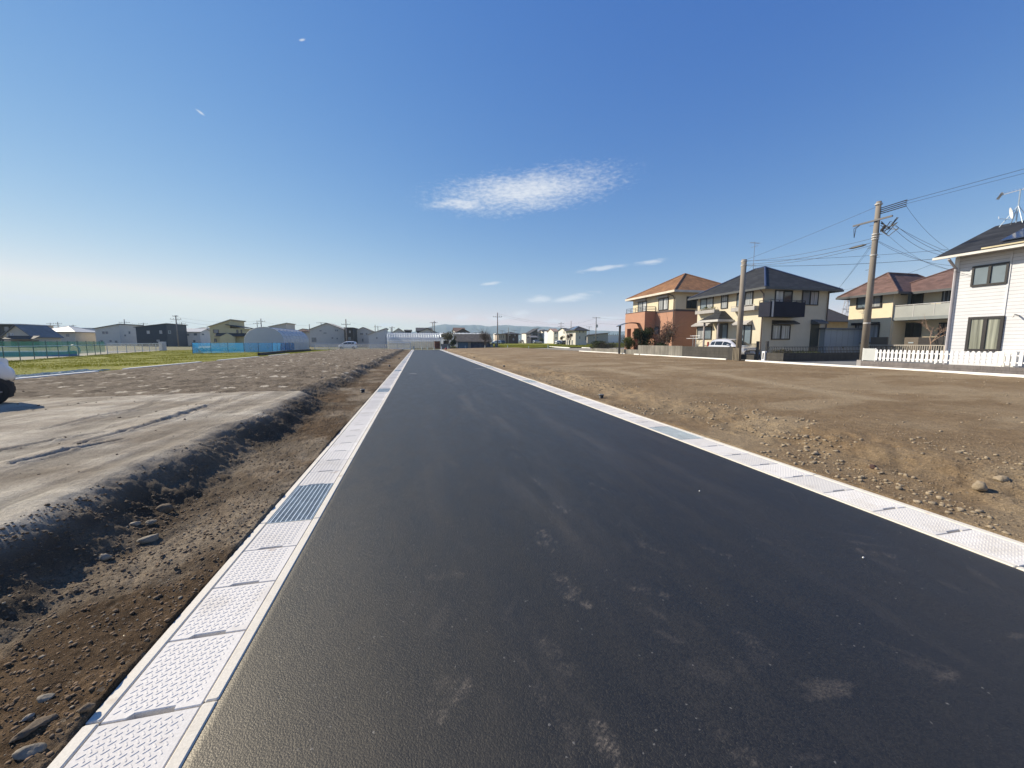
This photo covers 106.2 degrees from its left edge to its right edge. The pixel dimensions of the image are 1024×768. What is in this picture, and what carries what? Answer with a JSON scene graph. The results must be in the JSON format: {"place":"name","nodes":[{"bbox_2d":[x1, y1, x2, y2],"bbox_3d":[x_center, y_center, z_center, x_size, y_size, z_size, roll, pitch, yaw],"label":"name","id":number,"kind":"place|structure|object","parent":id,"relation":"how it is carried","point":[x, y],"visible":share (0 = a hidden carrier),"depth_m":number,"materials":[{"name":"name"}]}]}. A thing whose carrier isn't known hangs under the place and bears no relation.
{"place":"outdoors","nodes":[
{"label":"outdoors","id":0,"kind":"place"},
{"bbox_2d":[16,369,111,377],"bbox_3d":[-20.599,-0.318,15.914,1.400,0.100,8.425,-2,6,-13],"label":"mulch film","id":1,"kind":"object","parent":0,"point":[51,373],"visible":0.81,"depth_m":17.79,"materials":[{"name":"white plastic"}]},
{"bbox_2d":[6,350,158,360],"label":"garden plot","id":2,"kind":"object","parent":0,"point":[36,357],"depth_m":41.56,"materials":[{"name":"green plant"}]},
{"bbox_2d":[8,349,333,374],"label":"field","id":3,"kind":"structure","parent":0,"point":[94,367],"depth_m":30.37,"materials":[{"name":"green plant"}]},
{"bbox_2d":[0,340,105,359],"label":"net fence","id":4,"kind":"object","parent":3,"relation":"on","point":[12,349],"visible":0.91,"depth_m":34.34,"materials":[{"name":"teal fabric"}]},
{"bbox_2d":[192,342,296,352],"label":"net fence","id":5,"kind":"object","parent":3,"relation":"on","point":[241,347],"visible":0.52,"depth_m":53.74,"materials":[{"name":"blue fabric"}]},
{"bbox_2d":[244,327,309,351],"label":"greenhouse","id":6,"kind":"object","parent":3,"relation":"on","point":[297,338],"visible":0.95,"depth_m":58.83,"materials":[{"name":"white plastic"}]},
{"bbox_2d":[258,349,310,355],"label":"edging board","id":7,"kind":"object","parent":3,"relation":"on","point":[273,352],"visible":0.64,"depth_m":49.34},
{"bbox_2d":[105,342,744,360],"bbox_3d":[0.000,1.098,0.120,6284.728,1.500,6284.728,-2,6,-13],"label":"ground","id":8,"kind":"structure","parent":0,"point":[131,348],"depth_m":90.29,"materials":[{"name":"brown soil"}]},
{"bbox_2d":[0,324,57,340],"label":"house","id":9,"kind":"structure","parent":8,"relation":"on","point":[4,328],"depth_m":95.39,"materials":[{"name":"grey"}]},
{"bbox_2d":[0,325,63,340],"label":"house","id":10,"kind":"structure","parent":8,"relation":"on","point":[28,333],"depth_m":84.31,"materials":[{"name":"white paint"}]},
{"bbox_2d":[51,326,95,341],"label":"house","id":11,"kind":"structure","parent":8,"relation":"on","point":[72,333],"depth_m":101.54,"materials":[{"name":"white metal"}]},
{"bbox_2d":[92,324,143,345],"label":"house","id":12,"kind":"structure","parent":8,"relation":"on","point":[112,335],"depth_m":103.76,"materials":[{"name":"white paint"}]},
{"bbox_2d":[64,707,199,767],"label":"drain lid","id":13,"kind":"object","parent":8,"relation":"on","point":[154,741],"visible":0.99,"depth_m":1.67,"materials":[{"name":"concrete"}]},
{"bbox_2d":[134,323,187,345],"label":"house","id":14,"kind":"structure","parent":8,"relation":"on","point":[164,332],"depth_m":99.78,"materials":[{"name":"black metal"}]},
{"bbox_2d":[100,631,245,725],"bbox_3d":[-1.745,1.563,2.045,0.398,0.092,0.491,-2,6,-13],"label":"drain lid","id":15,"kind":"object","parent":8,"relation":"on","point":[179,675],"visible":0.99,"depth_m":1.99,"materials":[{"name":"concrete"}]},
{"bbox_2d":[187,328,210,345],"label":"house","id":16,"kind":"structure","parent":8,"relation":"on","point":[200,336],"depth_m":112.06,"materials":[{"name":"white paint"}]},
{"bbox_2d":[0,349,410,767],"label":"dirt lot","id":17,"kind":"structure","parent":8,"relation":"on","point":[29,428],"depth_m":4.13,"materials":[{"name":"brown soil"}]},
{"bbox_2d":[0,358,15,403],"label":"parked car","id":18,"kind":"object","parent":17,"relation":"on","point":[7,384],"visible":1,"depth_m":8.33,"materials":[{"name":"white metal"}]},
{"bbox_2d":[12,742,46,759],"bbox_3d":[-2.027,1.546,1.615,0.101,0.042,0.056,9,11,-31],"label":"stone","id":19,"kind":"object","parent":17,"relation":"on","point":[24,752],"visible":0.98,"depth_m":1.61,"materials":[{"name":"grey stone"}]},
{"bbox_2d":[8,713,58,743],"bbox_3d":[-2.124,1.528,1.708,0.053,0.042,0.145,11,10,24],"label":"stone","id":20,"kind":"object","parent":17,"relation":"on","point":[34,725],"visible":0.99,"depth_m":1.70,"materials":[{"name":"grey stone"}]},
{"bbox_2d":[136,533,158,543],"bbox_3d":[-3.177,1.363,3.358,0.080,0.074,0.147,3,7,26],"label":"stone","id":21,"kind":"object","parent":17,"relation":"on","point":[149,539],"visible":0.98,"depth_m":3.34,"materials":[{"name":"grey stone"}]},
{"bbox_2d":[15,354,282,379],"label":"curb","id":22,"kind":"structure","parent":17,"relation":"on","point":[123,368],"depth_m":18.52,"materials":[{"name":"grey concrete"}]},
{"bbox_2d":[155,503,173,513],"bbox_3d":[-3.490,1.252,3.860,0.141,0.099,0.094,0,-5,-19],"label":"stone","id":23,"kind":"object","parent":17,"relation":"on","point":[166,508],"visible":0.83,"depth_m":3.84,"materials":[{"name":"grey stone"}]},
{"bbox_2d":[0,369,388,767],"bbox_3d":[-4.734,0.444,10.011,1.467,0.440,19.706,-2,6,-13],"label":"gravel strip","id":24,"kind":"object","parent":17,"relation":"on","point":[58,730],"visible":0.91,"depth_m":3.23,"materials":[{"name":"stone"}]},
{"bbox_2d":[169,581,275,642],"bbox_3d":[-1.863,1.510,2.528,0.398,0.092,0.491,-2,6,-13],"label":"drain lid","id":25,"kind":"object","parent":8,"relation":"on","point":[225,610],"visible":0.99,"depth_m":2.48,"materials":[{"name":"concrete"}]},
{"bbox_2d":[47,351,410,767],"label":"kerb","id":26,"kind":"structure","parent":8,"relation":"on","point":[69,751],"depth_m":2.22,"materials":[{"name":"concrete"}]},
{"bbox_2d":[207,319,252,347],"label":"house","id":27,"kind":"structure","parent":8,"relation":"on","point":[223,333],"depth_m":91.24,"materials":[{"name":"beige paint"}]},
{"bbox_2d":[213,546,296,588],"bbox_3d":[-1.980,1.457,3.011,0.398,0.092,0.491,-2,6,-13],"label":"drain lid","id":28,"kind":"object","parent":8,"relation":"on","point":[257,566],"visible":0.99,"depth_m":2.97,"materials":[{"name":"concrete"}]},
{"bbox_2d":[244,520,311,551],"bbox_3d":[-2.097,1.404,3.494,0.398,0.092,0.491,-2,6,-13],"label":"drain lid","id":29,"kind":"object","parent":8,"relation":"on","point":[278,535],"visible":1,"depth_m":3.46,"materials":[{"name":"concrete"}]},
{"bbox_2d":[165,350,413,767],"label":"kerb","id":30,"kind":"structure","parent":8,"relation":"on","point":[186,744],"depth_m":2.22,"materials":[{"name":"concrete"}]},
{"bbox_2d":[267,483,333,523],"bbox_3d":[-2.273,1.306,4.217,0.396,0.054,0.995,-2,6,-13],"label":"steel grate","id":31,"kind":"object","parent":8,"relation":"on","point":[303,502],"visible":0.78,"depth_m":4.13,"materials":[{"name":"silver metal"}]},
{"bbox_2d":[299,470,341,485],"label":"drain lid","id":32,"kind":"object","parent":8,"relation":"on","point":[315,478],"visible":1,"depth_m":4.91,"materials":[{"name":"concrete"}]},
{"bbox_2d":[308,323,344,346],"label":"house","id":33,"kind":"structure","parent":8,"relation":"on","point":[325,335],"depth_m":103.22,"materials":[{"name":"white paint"}]},
{"bbox_2d":[310,459,347,472],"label":"drain lid","id":34,"kind":"object","parent":8,"relation":"on","point":[332,465],"visible":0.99,"depth_m":5.38,"materials":[{"name":"concrete"}]},
{"bbox_2d":[320,450,353,460],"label":"drain lid","id":35,"kind":"object","parent":8,"relation":"on","point":[337,455],"visible":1,"depth_m":5.89,"materials":[{"name":"concrete"}]},
{"bbox_2d":[327,442,357,451],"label":"drain lid","id":36,"kind":"object","parent":8,"relation":"on","point":[343,447],"visible":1,"depth_m":6.34,"materials":[{"name":"concrete"}]},
{"bbox_2d":[334,436,361,443],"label":"drain lid","id":37,"kind":"object","parent":8,"relation":"on","point":[350,439],"visible":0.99,"depth_m":6.86,"materials":[{"name":"concrete"}]},
{"bbox_2d":[344,327,357,346],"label":"house","id":38,"kind":"structure","parent":8,"relation":"on","point":[351,333],"depth_m":100.37,"materials":[{"name":"grey glass"}]},
{"bbox_2d":[340,430,365,436],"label":"drain lid","id":39,"kind":"object","parent":8,"relation":"on","point":[353,433],"visible":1,"depth_m":7.31,"materials":[{"name":"concrete"}]},
{"bbox_2d":[357,327,374,346],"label":"house","id":40,"kind":"structure","parent":8,"relation":"on","point":[362,337],"depth_m":107.24,"materials":[{"name":"white paint"}]},
{"bbox_2d":[367,328,388,347],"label":"house","id":41,"kind":"structure","parent":8,"relation":"on","point":[378,339],"depth_m":96.45,"materials":[{"name":"white paint"}]},
{"bbox_2d":[387,333,440,348],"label":"greenhouse","id":42,"kind":"object","parent":8,"relation":"on","point":[419,340],"visible":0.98,"depth_m":94.16,"materials":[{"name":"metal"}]},
{"bbox_2d":[454,334,491,347],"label":"old shed","id":43,"kind":"structure","parent":8,"relation":"on","point":[468,340],"depth_m":96.19,"materials":[{"name":"metal"}]},
{"bbox_2d":[503,332,520,343],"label":"house","id":44,"kind":"structure","parent":8,"relation":"on","point":[513,337],"depth_m":163.97,"materials":[{"name":"white paint"}]},
{"bbox_2d":[547,329,558,343],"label":"house","id":45,"kind":"structure","parent":8,"relation":"on","point":[552,336],"depth_m":159.96,"materials":[{"name":"white paint"}]},
{"bbox_2d":[563,326,589,344],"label":"house","id":46,"kind":"structure","parent":8,"relation":"on","point":[579,337],"depth_m":127.34,"materials":[{"name":"white paint"}]},
{"bbox_2d":[587,333,607,343],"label":"building","id":47,"kind":"structure","parent":8,"relation":"on","point":[599,337],"depth_m":148.97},
{"bbox_2d":[537,348,761,359],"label":"house plots","id":48,"kind":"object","parent":8,"relation":"on","point":[580,349],"visible":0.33,"depth_m":74.20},
{"bbox_2d":[591,348,637,353],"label":"concrete wall","id":49,"kind":"structure","parent":48,"relation":"on","point":[629,351],"depth_m":44.47,"materials":[{"name":"grey concrete"}]},
{"bbox_2d":[632,327,656,345],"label":"shrub","id":50,"kind":"object","parent":48,"relation":"on","point":[644,334],"visible":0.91,"depth_m":41.50,"materials":[{"name":"green plant"}]},
{"bbox_2d":[649,313,686,345],"bbox_3d":[15.418,-4.931,37.616,3.962,4.258,4.059,0,6,1],"label":"shrub","id":51,"kind":"object","parent":48,"relation":"on","point":[667,333],"visible":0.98,"depth_m":37.82,"materials":[{"name":"brown plant"}]},
{"bbox_2d":[625,273,720,349],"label":"house","id":52,"kind":"structure","parent":48,"relation":"on","point":[657,303],"depth_m":40.62,"materials":[{"name":"brick"}]},
{"bbox_2d":[658,297,668,310],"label":"window","id":53,"kind":"structure","parent":52,"relation":"in","point":[663,303],"depth_m":40.61,"materials":[{"name":"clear glass"}]},
{"bbox_2d":[682,346,735,359],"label":"block wall","id":54,"kind":"structure","parent":48,"relation":"on","point":[727,353],"depth_m":30.33,"materials":[{"name":"grey concrete"}]},
{"bbox_2d":[707,338,759,354],"bbox_3d":[17.359,-2.818,30.222,2.089,1.545,3.934,-1,6,-11],"label":"parked car","id":55,"kind":"object","parent":48,"relation":"on","point":[727,342],"visible":0.38,"depth_m":29.73,"materials":[{"name":"silver metal"}]},
{"bbox_2d":[741,341,768,359],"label":"gate","id":56,"kind":"structure","parent":48,"relation":"on","point":[752,356],"depth_m":27.14,"materials":[{"name":"metal"}]},
{"bbox_2d":[687,266,843,357],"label":"house","id":57,"kind":"structure","parent":48,"relation":"on","point":[783,309],"depth_m":30.40,"materials":[{"name":"beige paint"}]},
{"bbox_2d":[697,326,711,338],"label":"window","id":58,"kind":"structure","parent":57,"relation":"in","point":[708,330],"depth_m":35.22,"materials":[{"name":"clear glass"}]},
{"bbox_2d":[700,297,713,309],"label":"window","id":59,"kind":"structure","parent":57,"relation":"in","point":[704,302],"depth_m":34.94,"materials":[{"name":"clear glass"}]},
{"bbox_2d":[716,323,727,338],"bbox_3d":[18.176,-3.817,33.378,0.082,2.844,1.245,-2,6,-13],"label":"door","id":60,"kind":"structure","parent":57,"relation":"in","point":[723,328],"depth_m":33.08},
{"bbox_2d":[736,291,753,306],"bbox_3d":[18.698,-6.809,30.910,0.068,1.111,1.583,-2,6,-13],"label":"window","id":61,"kind":"structure","parent":57,"relation":"in","point":[748,300],"depth_m":30.64,"materials":[{"name":"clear glass"}]},
{"bbox_2d":[742,325,751,343],"bbox_3d":[18.735,-3.877,31.079,0.068,1.711,1.417,-2,6,-13],"label":"glass door","id":62,"kind":"structure","parent":57,"relation":"in","point":[747,329],"depth_m":30.75,"materials":[{"name":"white glass"}]},
{"bbox_2d":[771,324,790,339],"bbox_3d":[20.881,-4.023,29.848,1.764,1.160,0.068,-2,6,-13],"label":"window","id":63,"kind":"structure","parent":57,"relation":"in","point":[778,332],"depth_m":29.84,"materials":[{"name":"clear glass"}]},
{"bbox_2d":[774,290,792,301],"bbox_3d":[20.892,-6.290,29.602,1.644,1.822,0.068,-2,6,-13],"label":"balcony door","id":64,"kind":"structure","parent":57,"relation":"in","point":[782,295],"depth_m":29.55,"materials":[{"name":"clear glass"}]},
{"bbox_2d":[801,290,818,305],"bbox_3d":[23.402,-6.740,30.163,1.615,1.119,0.068,-2,6,-13],"label":"window","id":65,"kind":"structure","parent":57,"relation":"in","point":[811,297],"depth_m":30.17,"materials":[{"name":"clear glass"}]},
{"bbox_2d":[809,324,819,350],"bbox_3d":[24.111,-3.446,30.693,0.818,2.651,0.072,-2,6,-13],"label":"door","id":66,"kind":"structure","parent":57,"relation":"in","point":[814,333],"depth_m":30.63,"materials":[{"name":"grey metal"}]},
{"bbox_2d":[766,346,907,361],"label":"garden wall","id":67,"kind":"structure","parent":48,"relation":"on","point":[817,356],"depth_m":25.60,"materials":[{"name":"concrete"}]},
{"bbox_2d":[827,309,848,327],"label":"house","id":68,"kind":"structure","parent":48,"relation":"on","point":[835,319],"depth_m":56.19,"materials":[{"name":"grey"}]},
{"bbox_2d":[818,328,861,352],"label":"storage shed","id":69,"kind":"structure","parent":48,"relation":"on","point":[837,337],"depth_m":30.82,"materials":[{"name":"metal"}]},
{"bbox_2d":[853,200,906,360],"bbox_3d":[18.410,-4.937,19.665,0.344,8.458,2.151,-2,6,-13],"label":"utility pole","id":70,"kind":"object","parent":48,"relation":"on","point":[876,234],"visible":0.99,"depth_m":19.56,"materials":[{"name":"concrete"}]},
{"bbox_2d":[836,268,953,355],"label":"house","id":71,"kind":"structure","parent":48,"relation":"on","point":[902,303],"depth_m":29.24,"materials":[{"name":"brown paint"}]},
{"bbox_2d":[855,324,879,343],"bbox_3d":[28.455,-4.019,30.856,0.068,1.537,1.729,-2,6,-13],"label":"window","id":72,"kind":"structure","parent":71,"relation":"in","point":[874,329],"depth_m":30.46,"materials":[{"name":"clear glass"}]},
{"bbox_2d":[856,295,882,308],"bbox_3d":[28.440,-6.609,30.634,0.068,1.149,1.798,-2,6,-13],"label":"window","id":73,"kind":"structure","parent":71,"relation":"in","point":[860,302],"depth_m":30.38,"materials":[{"name":"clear glass"}]},
{"bbox_2d":[903,322,922,344],"bbox_3d":[30.391,-3.808,29.241,0.068,1.707,1.117,-2,6,-13],"label":"window","id":74,"kind":"structure","parent":71,"relation":"in","point":[914,329],"depth_m":29.13,"materials":[{"name":"black glass"}]},
{"bbox_2d":[907,293,923,305],"bbox_3d":[30.343,-5.999,29.200,0.068,1.992,1.327,-2,6,-13],"label":"balcony door","id":75,"kind":"structure","parent":71,"relation":"in","point":[912,298],"depth_m":28.97,"materials":[{"name":"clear glass"}]},
{"bbox_2d":[871,345,944,360],"bbox_3d":[27.609,-2.080,26.174,0.040,1.160,5.755,-2,6,-13],"label":"railing fence","id":76,"kind":"object","parent":48,"relation":"on","point":[915,348],"visible":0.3,"depth_m":26.16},
{"bbox_2d":[914,317,946,358],"bbox_3d":[28.355,-3.096,25.623,1.366,3.207,2.549,-2,6,-13],"label":"tree","id":77,"kind":"object","parent":48,"relation":"on","point":[931,331],"visible":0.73,"depth_m":25.83,"materials":[{"name":"brown plant"}]},
{"bbox_2d":[856,360,1023,374],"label":"block wall","id":78,"kind":"structure","parent":48,"relation":"on","point":[990,369],"depth_m":16.72,"materials":[{"name":"concrete"}]},
{"bbox_2d":[862,348,1023,366],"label":"picket fence","id":79,"kind":"object","parent":78,"relation":"on","point":[869,354],"visible":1,"depth_m":16.79,"materials":[{"name":"white paint"}]},
{"bbox_2d":[932,220,1023,367],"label":"house","id":80,"kind":"structure","parent":48,"relation":"on","point":[986,310],"depth_m":16.58,"materials":[{"name":"white"}]},
{"bbox_2d":[964,316,1004,351],"bbox_3d":[20.399,-2.163,16.621,0.068,1.494,1.081,-2,6,-13],"label":"window","id":81,"kind":"structure","parent":80,"relation":"in","point":[985,333],"depth_m":16.58,"materials":[{"name":"beige glass"}]},
{"bbox_2d":[970,261,1009,286],"bbox_3d":[20.383,-4.668,16.415,0.068,0.875,1.091,-2,6,-13],"label":"window","id":82,"kind":"structure","parent":80,"relation":"in","point":[996,273],"depth_m":16.38,"materials":[{"name":"white glass"}]},
{"bbox_2d":[997,189,1023,226],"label":"roof antenna","id":83,"kind":"object","parent":80,"relation":"on","point":[1011,211],"visible":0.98,"depth_m":17.43,"materials":[{"name":"metal"}]},
{"bbox_2d":[994,351,1019,366],"bbox_3d":[20.326,-0.929,15.797,0.362,0.814,0.558,-2,6,-13],"label":"air conditioner","id":84,"kind":"object","parent":48,"relation":"on","point":[1004,360],"visible":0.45,"depth_m":15.68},
{"bbox_2d":[649,426,701,439],"bbox_3d":[3.121,0.958,7.394,0.468,0.054,0.995,-2,6,-13],"label":"steel grate","id":85,"kind":"object","parent":8,"relation":"on","point":[676,433],"visible":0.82,"depth_m":7.34,"materials":[{"name":"silver metal"}]},
{"bbox_2d":[683,438,723,446],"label":"drain lid","id":86,"kind":"object","parent":8,"relation":"on","point":[701,442],"visible":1,"depth_m":6.66,"materials":[{"name":"concrete"}]},
{"bbox_2d":[702,445,748,455],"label":"drain lid","id":87,"kind":"object","parent":8,"relation":"on","point":[724,450],"visible":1,"depth_m":6.17,"materials":[{"name":"concrete"}]},
{"bbox_2d":[441,350,1023,570],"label":"kerb","id":88,"kind":"structure","parent":8,"relation":"on","point":[928,533],"depth_m":4.16,"materials":[{"name":"concrete"}]},
{"bbox_2d":[442,347,1023,542],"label":"dirt lot","id":89,"kind":"structure","parent":8,"relation":"on","point":[885,404],"depth_m":8.43,"materials":[{"name":"brown soil"}]},
{"bbox_2d":[638,345,681,355],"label":"concrete wall","id":90,"kind":"structure","parent":89,"relation":"on","point":[661,350],"depth_m":36.36,"materials":[{"name":"grey concrete"}]},
{"bbox_2d":[732,259,746,360],"bbox_3d":[16.007,-5.076,26.905,0.439,7.058,0.565,-2,6,-13],"label":"utility pole","id":91,"kind":"object","parent":89,"relation":"on","point":[737,351],"visible":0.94,"depth_m":26.82,"materials":[{"name":"concrete"}]},
{"bbox_2d":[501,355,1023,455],"bbox_3d":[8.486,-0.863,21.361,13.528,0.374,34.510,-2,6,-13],"label":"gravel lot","id":92,"kind":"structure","parent":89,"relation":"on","point":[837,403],"depth_m":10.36,"materials":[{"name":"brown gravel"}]},
{"bbox_2d":[971,480,987,490],"bbox_3d":[5.233,1.143,4.300,0.126,0.122,0.118,-3,7,-27],"label":"stone","id":93,"kind":"object","parent":89,"relation":"on","point":[977,485],"visible":1,"depth_m":4.27,"materials":[{"name":"beige stone"}]},
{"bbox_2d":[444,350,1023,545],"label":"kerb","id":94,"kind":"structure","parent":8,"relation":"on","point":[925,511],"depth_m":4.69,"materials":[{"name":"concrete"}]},
{"bbox_2d":[726,454,777,465],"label":"drain lid","id":95,"kind":"object","parent":8,"relation":"on","point":[750,459],"visible":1,"depth_m":5.69,"materials":[{"name":"concrete"}]},
{"bbox_2d":[753,464,811,477],"bbox_3d":[3.649,1.215,5.222,0.470,0.092,0.491,-2,6,-13],"label":"drain lid","id":96,"kind":"object","parent":8,"relation":"on","point":[782,471],"visible":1,"depth_m":5.19,"materials":[{"name":"concrete"}]},
{"bbox_2d":[549,346,1023,377],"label":"kerb","id":97,"kind":"object","parent":8,"relation":"on","point":[994,374],"visible":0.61,"depth_m":19.86,"materials":[{"name":"white concrete"}]},
{"bbox_2d":[785,475,853,492],"bbox_3d":[3.767,1.268,4.739,0.470,0.092,0.491,-2,6,-13],"label":"drain lid","id":98,"kind":"object","parent":8,"relation":"on","point":[819,484],"visible":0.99,"depth_m":4.70,"materials":[{"name":"concrete"}]},
{"bbox_2d":[825,490,904,511],"bbox_3d":[3.884,1.321,4.256,0.470,0.092,0.491,-2,6,-13],"label":"drain lid","id":99,"kind":"object","parent":8,"relation":"on","point":[866,501],"visible":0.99,"depth_m":4.22,"materials":[{"name":"concrete"}]},
{"bbox_2d":[876,507,971,534],"bbox_3d":[4.002,1.374,3.772,0.470,0.092,0.491,-2,6,-13],"label":"drain lid","id":100,"kind":"object","parent":8,"relation":"on","point":[925,521],"visible":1,"depth_m":3.73,"materials":[{"name":"concrete"}]},
{"bbox_2d":[938,530,1023,566],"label":"drain lid","id":101,"kind":"object","parent":8,"relation":"on","point":[1008,551],"visible":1,"depth_m":3.29,"materials":[{"name":"concrete"}]},
{"bbox_2d":[388,324,624,334],"bbox_3d":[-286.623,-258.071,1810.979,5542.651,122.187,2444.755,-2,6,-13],"label":"hills","id":102,"kind":"structure","parent":0,"point":[445,328],"depth_m":2587.88,"materials":[{"name":"grey"}]},
{"bbox_2d":[0,0,1023,331],"label":"sky","id":103,"kind":"structure","parent":0,"point":[403,165],"materials":[{"name":"blue"}]},
{"bbox_2d":[453,343,624,347],"bbox_3d":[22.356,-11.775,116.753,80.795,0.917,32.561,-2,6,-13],"label":"grass","id":104,"kind":"structure","parent":0,"point":[523,346],"depth_m":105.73,"materials":[{"name":"green plant"}]},
{"bbox_2d":[181,350,1023,767],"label":"road","id":105,"kind":"structure","parent":0,"point":[491,568],"depth_m":2.42,"materials":[{"name":"black asphalt"}]},
{"bbox_2d":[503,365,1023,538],"bbox_3d":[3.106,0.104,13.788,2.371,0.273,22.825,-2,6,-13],"label":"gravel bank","id":106,"kind":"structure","parent":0,"point":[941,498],"depth_m":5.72,"materials":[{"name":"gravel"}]},
{"bbox_2d":[785,360,942,365],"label":"side street","id":107,"kind":"structure","parent":0,"point":[853,362],"depth_m":23.61,"materials":[{"name":"grey asphalt"}]},
{"bbox_2d":[903,337,944,359],"bbox_3d":[28.327,-2.433,26.530,0.120,1.585,2.120,-2,6,-13],"label":"garden screen","id":108,"kind":"object","parent":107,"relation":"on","point":[919,341],"visible":0.64,"depth_m":26.44,"materials":[{"name":"metal"}]},
{"bbox_2d":[870,337,888,349],"bbox_3d":[27.555,-2.708,28.903,0.100,1.614,1.071,-2,6,-13],"label":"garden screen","id":109,"kind":"object","parent":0,"point":[880,341],"visible":0.43,"depth_m":28.79,"materials":[{"name":"black metal"}]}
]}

